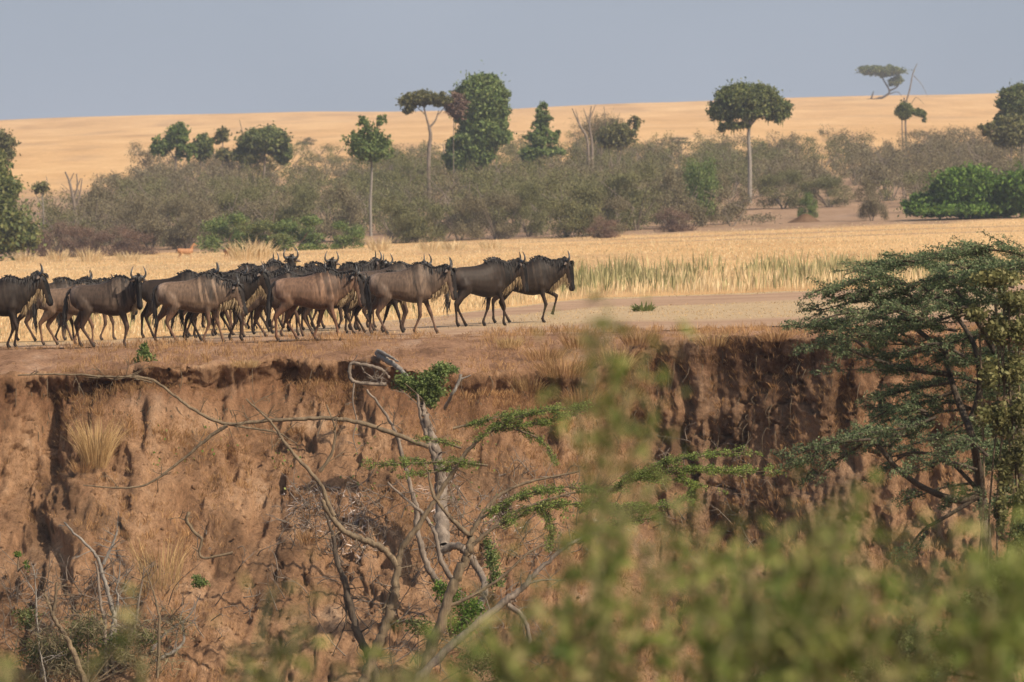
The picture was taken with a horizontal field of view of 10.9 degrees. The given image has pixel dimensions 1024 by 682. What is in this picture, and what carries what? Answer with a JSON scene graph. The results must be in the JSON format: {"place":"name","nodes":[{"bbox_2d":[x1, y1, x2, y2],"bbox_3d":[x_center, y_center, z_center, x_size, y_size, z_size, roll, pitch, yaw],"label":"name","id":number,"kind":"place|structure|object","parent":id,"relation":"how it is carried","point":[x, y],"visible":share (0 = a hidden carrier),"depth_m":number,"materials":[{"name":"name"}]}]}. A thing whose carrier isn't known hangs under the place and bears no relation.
{"place":"outdoors","nodes":[
{"label":"outdoors","id":0,"kind":"place"},
{"bbox_2d":[0,320,1023,681],"bbox_3d":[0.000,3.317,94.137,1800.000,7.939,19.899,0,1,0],"label":"river bank","id":1,"kind":"structure","parent":0,"point":[22,412],"depth_m":93.55,"materials":[{"name":"brown soil"}]},
{"bbox_2d":[31,577,86,681],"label":"bare stem","id":2,"kind":"object","parent":1,"relation":"on","point":[71,648],"visible":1,"depth_m":86.88,"materials":[{"name":"brown plant"}]},
{"bbox_2d":[10,603,163,677],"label":"shrub","id":3,"kind":"object","parent":1,"relation":"on","point":[27,618],"visible":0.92,"depth_m":87.56,"materials":[{"name":"brown plant"}]},
{"bbox_2d":[58,511,128,655],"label":"bare stem","id":4,"kind":"object","parent":1,"relation":"on","point":[107,588],"visible":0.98,"depth_m":88.07,"materials":[{"name":"grey plant"}]},
{"bbox_2d":[62,412,129,469],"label":"grass tuft","id":5,"kind":"object","parent":1,"relation":"on","point":[93,450],"visible":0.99,"depth_m":92.93,"materials":[{"name":"plant"}]},
{"bbox_2d":[15,598,196,681],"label":"dry scrub","id":6,"kind":"object","parent":1,"relation":"on","point":[96,630],"visible":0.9,"depth_m":87.08,"materials":[{"name":"brown plant"}]},
{"bbox_2d":[124,525,194,593],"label":"grass tuft","id":7,"kind":"object","parent":1,"relation":"on","point":[171,569],"visible":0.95,"depth_m":89.39,"materials":[{"name":"plant"}]},
{"bbox_2d":[18,357,428,493],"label":"dead branch","id":8,"kind":"object","parent":1,"relation":"on","point":[314,418],"visible":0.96,"depth_m":87.52,"materials":[{"name":"grey wood"}]},
{"bbox_2d":[310,507,380,681],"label":"dead sapling","id":9,"kind":"object","parent":1,"relation":"on","point":[353,618],"visible":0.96,"depth_m":86.56,"materials":[{"name":"wood"}]},
{"bbox_2d":[345,355,391,453],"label":"root","id":10,"kind":"object","parent":1,"relation":"on","point":[373,367],"visible":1,"depth_m":93.21,"materials":[{"name":"grey plant"}]},
{"bbox_2d":[233,392,522,681],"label":"forked tree","id":11,"kind":"object","parent":1,"relation":"on","point":[391,605],"visible":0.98,"depth_m":86.04,"materials":[{"name":"brown plant"}]},
{"bbox_2d":[358,452,487,480],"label":"acacia branch","id":12,"kind":"object","parent":11,"relation":"attached to","point":[416,461],"visible":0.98,"depth_m":86.04,"materials":[{"name":"green plant"}]},
{"bbox_2d":[411,398,592,466],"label":"acacia branch","id":13,"kind":"object","parent":11,"relation":"attached to","point":[506,418],"visible":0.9,"depth_m":86.00,"materials":[{"name":"green plant"}]},
{"bbox_2d":[0,422,773,680],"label":"dry twigs","id":14,"kind":"object","parent":1,"relation":"on","point":[456,501],"visible":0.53,"depth_m":90.27,"materials":[{"name":"grey plant"}]},
{"bbox_2d":[366,389,441,585],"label":"dead sapling","id":15,"kind":"object","parent":1,"relation":"on","point":[429,569],"visible":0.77,"depth_m":89.04,"materials":[{"name":"grey wood"}]},
{"bbox_2d":[391,360,459,409],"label":"leafy bush","id":16,"kind":"object","parent":1,"relation":"on","point":[429,389],"visible":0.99,"depth_m":91.46,"materials":[{"name":"green plant"}]},
{"bbox_2d":[394,389,487,612],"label":"dead tree","id":17,"kind":"object","parent":1,"relation":"on","point":[441,521],"visible":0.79,"depth_m":90.13,"materials":[{"name":"grey wood"}]},
{"bbox_2d":[431,576,487,637],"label":"shrub","id":18,"kind":"object","parent":1,"relation":"on","point":[473,605],"visible":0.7,"depth_m":86.56,"materials":[{"name":"green plant"}]},
{"bbox_2d":[283,460,645,559],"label":"twig litter","id":19,"kind":"object","parent":1,"relation":"on","point":[320,500],"visible":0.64,"depth_m":92.11,"materials":[{"name":"brown wood"}]},
{"bbox_2d":[396,616,536,681],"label":"shrub","id":20,"kind":"object","parent":1,"relation":"on","point":[422,624],"visible":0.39,"depth_m":86.58,"materials":[{"name":"green plant"}]},
{"bbox_2d":[4,339,983,457],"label":"hanging rootlets","id":21,"kind":"object","parent":1,"relation":"hanging from","point":[525,395],"visible":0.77,"depth_m":94.68,"materials":[{"name":"brown plant"}]},
{"bbox_2d":[481,533,507,591],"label":"shrub","id":22,"kind":"object","parent":1,"relation":"on","point":[493,558],"visible":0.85,"depth_m":87.06,"materials":[{"name":"green plant"}]},
{"bbox_2d":[0,438,1005,681],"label":"clods","id":23,"kind":"object","parent":1,"relation":"on","point":[945,534],"visible":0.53,"depth_m":91.54,"materials":[{"name":"brown soil"}]},
{"bbox_2d":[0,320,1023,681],"bbox_3d":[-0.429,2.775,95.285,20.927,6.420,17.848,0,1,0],"label":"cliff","id":24,"kind":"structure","parent":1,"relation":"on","point":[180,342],"depth_m":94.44,"materials":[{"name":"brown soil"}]},
{"bbox_2d":[528,355,597,378],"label":"grass tuft","id":25,"kind":"object","parent":1,"relation":"on","point":[569,369],"visible":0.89,"depth_m":95.27,"materials":[{"name":"brown plant"}]},
{"bbox_2d":[0,93,1023,343],"bbox_3d":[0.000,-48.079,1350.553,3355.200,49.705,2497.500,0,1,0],"label":"ground","id":26,"kind":"structure","parent":0,"point":[54,151],"depth_m":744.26,"materials":[{"name":"beige plant"}]},
{"bbox_2d":[0,148,46,260],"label":"dark tree","id":27,"kind":"object","parent":26,"relation":"on","point":[17,233],"visible":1,"depth_m":384.06,"materials":[{"name":"green plant"}]},
{"bbox_2d":[26,219,75,256],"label":"shrub","id":28,"kind":"object","parent":26,"relation":"on","point":[41,249],"visible":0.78,"depth_m":406.46,"materials":[{"name":"brown plant"}]},
{"bbox_2d":[15,270,94,341],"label":"wildebeest","id":29,"kind":"object","parent":26,"relation":"on","point":[59,282],"visible":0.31,"depth_m":107.41},
{"bbox_2d":[59,224,108,256],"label":"shrub","id":30,"kind":"object","parent":26,"relation":"on","point":[77,242],"visible":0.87,"depth_m":401.18,"materials":[{"name":"brown plant"}]},
{"bbox_2d":[78,177,143,240],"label":"shrub","id":31,"kind":"object","parent":26,"relation":"on","point":[98,193],"visible":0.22,"depth_m":436.89,"materials":[{"name":"grey plant"}]},
{"bbox_2d":[93,224,159,255],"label":"shrub","id":32,"kind":"object","parent":26,"relation":"on","point":[125,245],"visible":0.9,"depth_m":399.00,"materials":[{"name":"brown plant"}]},
{"bbox_2d":[111,191,181,248],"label":"shrub","id":33,"kind":"object","parent":26,"relation":"on","point":[140,206],"visible":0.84,"depth_m":412.53,"materials":[{"name":"grey plant"}]},
{"bbox_2d":[148,121,197,187],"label":"bushy tree","id":34,"kind":"object","parent":26,"relation":"on","point":[177,137],"visible":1,"depth_m":559.19,"materials":[{"name":"green plant"}]},
{"bbox_2d":[152,192,219,248],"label":"shrub","id":35,"kind":"object","parent":26,"relation":"on","point":[183,236],"visible":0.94,"depth_m":412.02,"materials":[{"name":"grey plant"}]},
{"bbox_2d":[192,132,214,185],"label":"tree","id":36,"kind":"object","parent":26,"relation":"on","point":[204,143],"visible":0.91,"depth_m":569.25,"materials":[{"name":"green plant"}]},
{"bbox_2d":[193,210,251,252],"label":"shrub","id":37,"kind":"object","parent":26,"relation":"on","point":[216,225],"visible":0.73,"depth_m":395.32,"materials":[{"name":"green plant"}]},
{"bbox_2d":[221,218,295,250],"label":"shrub","id":38,"kind":"object","parent":26,"relation":"on","point":[257,228],"visible":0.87,"depth_m":379.81,"materials":[{"name":"green plant"}]},
{"bbox_2d":[229,119,293,191],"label":"tree","id":39,"kind":"object","parent":26,"relation":"on","point":[272,141],"visible":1,"depth_m":558.94,"materials":[{"name":"green plant"}]},
{"bbox_2d":[267,179,322,241],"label":"shrub","id":40,"kind":"object","parent":26,"relation":"on","point":[299,196],"visible":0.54,"depth_m":422.52,"materials":[{"name":"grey plant"}]},
{"bbox_2d":[262,212,330,250],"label":"shrub","id":41,"kind":"object","parent":26,"relation":"on","point":[312,241],"visible":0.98,"depth_m":379.72,"materials":[{"name":"green plant"}]},
{"bbox_2d":[310,174,366,241],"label":"shrub","id":42,"kind":"object","parent":26,"relation":"on","point":[351,208],"visible":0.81,"depth_m":416.33,"materials":[{"name":"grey plant"}]},
{"bbox_2d":[328,219,368,248],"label":"shrub","id":43,"kind":"object","parent":26,"relation":"on","point":[355,234],"visible":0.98,"depth_m":379.25,"materials":[{"name":"green plant"}]},
{"bbox_2d":[339,114,403,235],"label":"pale stemmed tree","id":44,"kind":"object","parent":26,"relation":"on","point":[368,144],"visible":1,"depth_m":429.43,"materials":[{"name":"green plant"}]},
{"bbox_2d":[376,194,424,243],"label":"shrub","id":45,"kind":"object","parent":26,"relation":"on","point":[406,217],"visible":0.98,"depth_m":404.91,"materials":[{"name":"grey plant"}]},
{"bbox_2d":[395,88,454,201],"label":"slender tree","id":46,"kind":"object","parent":26,"relation":"on","point":[410,102],"visible":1,"depth_m":499.39,"materials":[{"name":"green plant"}]},
{"bbox_2d":[399,196,451,241],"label":"shrub","id":47,"kind":"object","parent":26,"relation":"on","point":[434,210],"visible":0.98,"depth_m":405.33,"materials":[{"name":"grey plant"}]},
{"bbox_2d":[443,88,470,203],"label":"tree","id":48,"kind":"object","parent":26,"relation":"on","point":[456,108],"visible":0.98,"depth_m":504.39,"materials":[{"name":"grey plant"}]},
{"bbox_2d":[428,189,494,240],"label":"shrub","id":49,"kind":"object","parent":26,"relation":"on","point":[457,227],"visible":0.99,"depth_m":406.25,"materials":[{"name":"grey plant"}]},
{"bbox_2d":[441,60,516,175],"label":"tree","id":50,"kind":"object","parent":26,"relation":"on","point":[481,132],"depth_m":518.63,"materials":[{"name":"green plant"}]},
{"bbox_2d":[464,187,524,238],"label":"shrub","id":51,"kind":"object","parent":26,"relation":"on","point":[500,228],"visible":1,"depth_m":406.23,"materials":[{"name":"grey plant"}]},
{"bbox_2d":[0,243,1023,334],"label":"weeds","id":52,"kind":"object","parent":26,"relation":"on","point":[608,273],"visible":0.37,"depth_m":154.31,"materials":[{"name":"beige plant"}]},
{"bbox_2d":[15,124,1023,251],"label":"scrub","id":53,"kind":"object","parent":26,"relation":"on","point":[942,144],"depth_m":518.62,"materials":[{"name":"plant"}]},
{"bbox_2d":[502,181,550,237],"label":"shrub","id":54,"kind":"object","parent":26,"relation":"on","point":[533,195],"visible":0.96,"depth_m":409.21,"materials":[{"name":"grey plant"}]},
{"bbox_2d":[516,101,567,194],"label":"cone tree","id":55,"kind":"object","parent":26,"relation":"on","point":[539,138],"visible":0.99,"depth_m":529.26,"materials":[{"name":"green plant"}]},
{"bbox_2d":[537,172,610,237],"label":"shrub","id":56,"kind":"object","parent":26,"relation":"on","point":[579,223],"visible":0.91,"depth_m":402.18,"materials":[{"name":"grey plant"}]},
{"bbox_2d":[564,107,631,175],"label":"twiggy tree","id":57,"kind":"object","parent":26,"relation":"on","point":[599,122],"visible":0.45,"depth_m":551.29,"materials":[{"name":"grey plant"}]},
{"bbox_2d":[591,194,631,233],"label":"shrub","id":58,"kind":"object","parent":26,"relation":"on","point":[611,203],"visible":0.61,"depth_m":405.82,"materials":[{"name":"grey plant"}]},
{"bbox_2d":[592,109,644,168],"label":"sparse bush","id":59,"kind":"object","parent":26,"relation":"on","point":[615,135],"visible":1,"depth_m":544.22,"materials":[{"name":"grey plant"}]},
{"bbox_2d":[599,159,661,230],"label":"shrub","id":60,"kind":"object","parent":26,"relation":"on","point":[619,182],"visible":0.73,"depth_m":416.27,"materials":[{"name":"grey plant"}]},
{"bbox_2d":[652,206,697,232],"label":"shrub","id":61,"kind":"object","parent":26,"relation":"on","point":[671,225],"visible":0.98,"depth_m":407.56,"materials":[{"name":"brown plant"}]},
{"bbox_2d":[647,163,708,226],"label":"shrub","id":62,"kind":"object","parent":26,"relation":"on","point":[670,179],"visible":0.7,"depth_m":419.71,"materials":[{"name":"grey plant"}]},
{"bbox_2d":[679,152,722,225],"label":"shrub","id":63,"kind":"object","parent":26,"relation":"on","point":[706,176],"visible":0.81,"depth_m":423.30,"materials":[{"name":"green plant"}]},
{"bbox_2d":[704,171,754,224],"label":"shrub","id":64,"kind":"object","parent":26,"relation":"on","point":[724,185],"visible":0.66,"depth_m":425.22,"materials":[{"name":"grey plant"}]},
{"bbox_2d":[705,76,794,202],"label":"umbrella tree","id":65,"kind":"object","parent":26,"relation":"on","point":[746,103],"visible":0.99,"depth_m":488.88,"materials":[{"name":"green plant"}]},
{"bbox_2d":[751,166,814,208],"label":"shrub","id":66,"kind":"object","parent":26,"relation":"on","point":[791,177],"visible":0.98,"depth_m":469.27,"materials":[{"name":"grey plant"}]},
{"bbox_2d":[796,174,859,206],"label":"shrub","id":67,"kind":"object","parent":26,"relation":"on","point":[830,183],"visible":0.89,"depth_m":469.42,"materials":[{"name":"grey plant"}]},
{"bbox_2d":[852,173,888,220],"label":"shrub","id":68,"kind":"object","parent":26,"relation":"on","point":[871,206],"visible":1,"depth_m":419.83,"materials":[{"name":"grey plant"}]},
{"bbox_2d":[854,64,914,98],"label":"flat topped acacia","id":69,"kind":"object","parent":26,"relation":"on","point":[890,70],"visible":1,"depth_m":1377.00,"materials":[{"name":"green plant"}]},
{"bbox_2d":[893,64,927,160],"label":"stripped tree","id":70,"kind":"object","parent":26,"relation":"on","point":[905,110],"visible":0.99,"depth_m":639.33,"materials":[{"name":"green plant"}]},
{"bbox_2d":[894,160,1017,218],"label":"green thicket bush","id":71,"kind":"object","parent":26,"relation":"on","point":[972,191],"visible":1,"depth_m":413.36,"materials":[{"name":"green plant"}]},
{"bbox_2d":[977,112,1023,166],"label":"olive bush","id":72,"kind":"object","parent":26,"relation":"on","point":[1007,130],"visible":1,"depth_m":518.99,"materials":[{"name":"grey plant"}]},
{"bbox_2d":[992,78,1023,162],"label":"dark tree","id":73,"kind":"object","parent":26,"relation":"on","point":[1011,99],"visible":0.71,"depth_m":543.72,"materials":[{"name":"green plant"}]},
{"bbox_2d":[1000,161,1023,217],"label":"green thicket bush","id":74,"kind":"object","parent":26,"relation":"on","point":[1014,182],"visible":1,"depth_m":411.19,"materials":[{"name":"green plant"}]},
{"bbox_2d":[0,283,1023,348],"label":"dirt track","id":75,"kind":"structure","parent":0,"point":[745,300],"depth_m":115.83,"materials":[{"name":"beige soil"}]},
{"bbox_2d":[0,264,52,348],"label":"wildebeest","id":76,"kind":"object","parent":75,"relation":"on","point":[18,295],"visible":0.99,"depth_m":101.86},
{"bbox_2d":[30,274,112,345],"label":"wildebeest","id":77,"kind":"object","parent":75,"relation":"on","point":[52,312],"visible":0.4,"depth_m":103.39},
{"bbox_2d":[61,266,147,347],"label":"wildebeest","id":78,"kind":"object","parent":75,"relation":"on","point":[120,295],"visible":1,"depth_m":100.82},
{"bbox_2d":[130,263,222,338],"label":"wildebeest","id":79,"kind":"object","parent":75,"relation":"on","point":[149,286],"visible":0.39,"depth_m":106.89},
{"bbox_2d":[150,271,247,342],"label":"wildebeest","id":80,"kind":"object","parent":75,"relation":"on","point":[206,293],"visible":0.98,"depth_m":102.38},
{"bbox_2d":[178,261,273,340],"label":"wildebeest","id":81,"kind":"object","parent":75,"relation":"on","point":[255,283],"visible":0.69,"depth_m":103.34},
{"bbox_2d":[231,267,317,337],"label":"wildebeest","id":82,"kind":"object","parent":75,"relation":"on","point":[257,305],"visible":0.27,"depth_m":105.39},
{"bbox_2d":[265,263,365,340],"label":"wildebeest","id":83,"kind":"object","parent":75,"relation":"on","point":[322,289],"visible":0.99,"depth_m":101.36},
{"bbox_2d":[289,273,371,335],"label":"wildebeest","id":84,"kind":"object","parent":75,"relation":"on","point":[306,311],"visible":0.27,"depth_m":105.42},
{"bbox_2d":[297,251,384,330],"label":"wildebeest","id":85,"kind":"object","parent":75,"relation":"on","point":[373,263],"visible":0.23,"depth_m":109.97},
{"bbox_2d":[347,254,432,330],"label":"wildebeest","id":86,"kind":"object","parent":75,"relation":"on","point":[398,265],"visible":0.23,"depth_m":107.95},
{"bbox_2d":[364,258,457,333],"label":"wildebeest","id":87,"kind":"object","parent":75,"relation":"on","point":[419,283],"visible":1,"depth_m":104.36},
{"bbox_2d":[443,251,528,326],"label":"wildebeest","id":88,"kind":"object","parent":75,"relation":"on","point":[489,278],"visible":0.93,"depth_m":109.45},
{"bbox_2d":[482,251,574,322],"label":"wildebeest","id":89,"kind":"object","parent":75,"relation":"on","point":[547,275],"visible":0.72,"depth_m":111.37},
{"bbox_2d":[0,0,1023,119],"label":"sky","id":90,"kind":"structure","parent":0,"point":[59,58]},
{"bbox_3d":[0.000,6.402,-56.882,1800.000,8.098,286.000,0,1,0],"label":"river bed","id":91,"kind":"structure","parent":0,"visible":0},
{"bbox_2d":[0,550,331,681],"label":"bush","id":92,"kind":"object","parent":91,"relation":"on","point":[303,664],"visible":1,"depth_m":10.46,"materials":[{"name":"green plant"}]},
{"bbox_2d":[257,582,333,681],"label":"thin weed","id":93,"kind":"object","parent":91,"relation":"on","point":[281,653],"visible":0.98,"depth_m":10.47,"materials":[{"name":"green plant"}]},
{"bbox_2d":[226,613,475,681],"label":"bush","id":94,"kind":"object","parent":91,"relation":"on","point":[411,675],"visible":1,"depth_m":11.03,"materials":[{"name":"green plant"}]},
{"bbox_2d":[414,522,579,681],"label":"leaning tree","id":95,"kind":"object","parent":91,"relation":"on","point":[435,660],"visible":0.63,"depth_m":83.06,"materials":[{"name":"grey plant"}]},
{"bbox_2d":[413,461,616,681],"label":"leaning tree","id":96,"kind":"object","parent":91,"relation":"on","point":[447,604],"visible":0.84,"depth_m":85.05,"materials":[{"name":"grey plant"}]},
{"bbox_2d":[478,481,696,552],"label":"acacia branch","id":97,"kind":"object","parent":91,"relation":"on","point":[537,490],"visible":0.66,"depth_m":83.02,"materials":[{"name":"green plant"}]},
{"bbox_2d":[515,258,695,681],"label":"tall weed","id":98,"kind":"object","parent":91,"relation":"on","point":[602,660],"visible":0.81,"depth_m":11.51,"materials":[{"name":"green plant"}]},
{"bbox_2d":[429,481,811,681],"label":"bush","id":99,"kind":"object","parent":91,"relation":"on","point":[512,656],"visible":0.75,"depth_m":11.16,"materials":[{"name":"green plant"}]},
{"bbox_2d":[579,444,786,513],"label":"acacia branch","id":100,"kind":"object","parent":91,"relation":"on","point":[643,474],"visible":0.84,"depth_m":79.99,"materials":[{"name":"green plant"}]},
{"bbox_2d":[662,461,1023,681],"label":"bush","id":101,"kind":"object","parent":91,"relation":"on","point":[800,631],"visible":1,"depth_m":9.94,"materials":[{"name":"green plant"}]},
{"bbox_2d":[769,229,1023,674],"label":"acacia tree","id":102,"kind":"object","parent":91,"relation":"on","point":[940,281],"visible":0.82,"depth_m":65.61,"materials":[{"name":"green plant"}]},
{"bbox_2d":[958,267,1023,590],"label":"climbing vine","id":103,"kind":"object","parent":102,"relation":"hanging from","point":[999,417],"visible":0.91,"depth_m":64.72,"materials":[{"name":"green plant"}]},
{"bbox_2d":[834,492,1023,681],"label":"bush","id":104,"kind":"object","parent":91,"relation":"on","point":[941,676],"visible":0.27,"depth_m":13.44,"materials":[{"name":"green plant"}]},
{"bbox_2d":[882,517,1023,681],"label":"dense bush","id":105,"kind":"object","parent":91,"relation":"on","point":[1019,525],"visible":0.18,"depth_m":63.01,"materials":[{"name":"green plant"}]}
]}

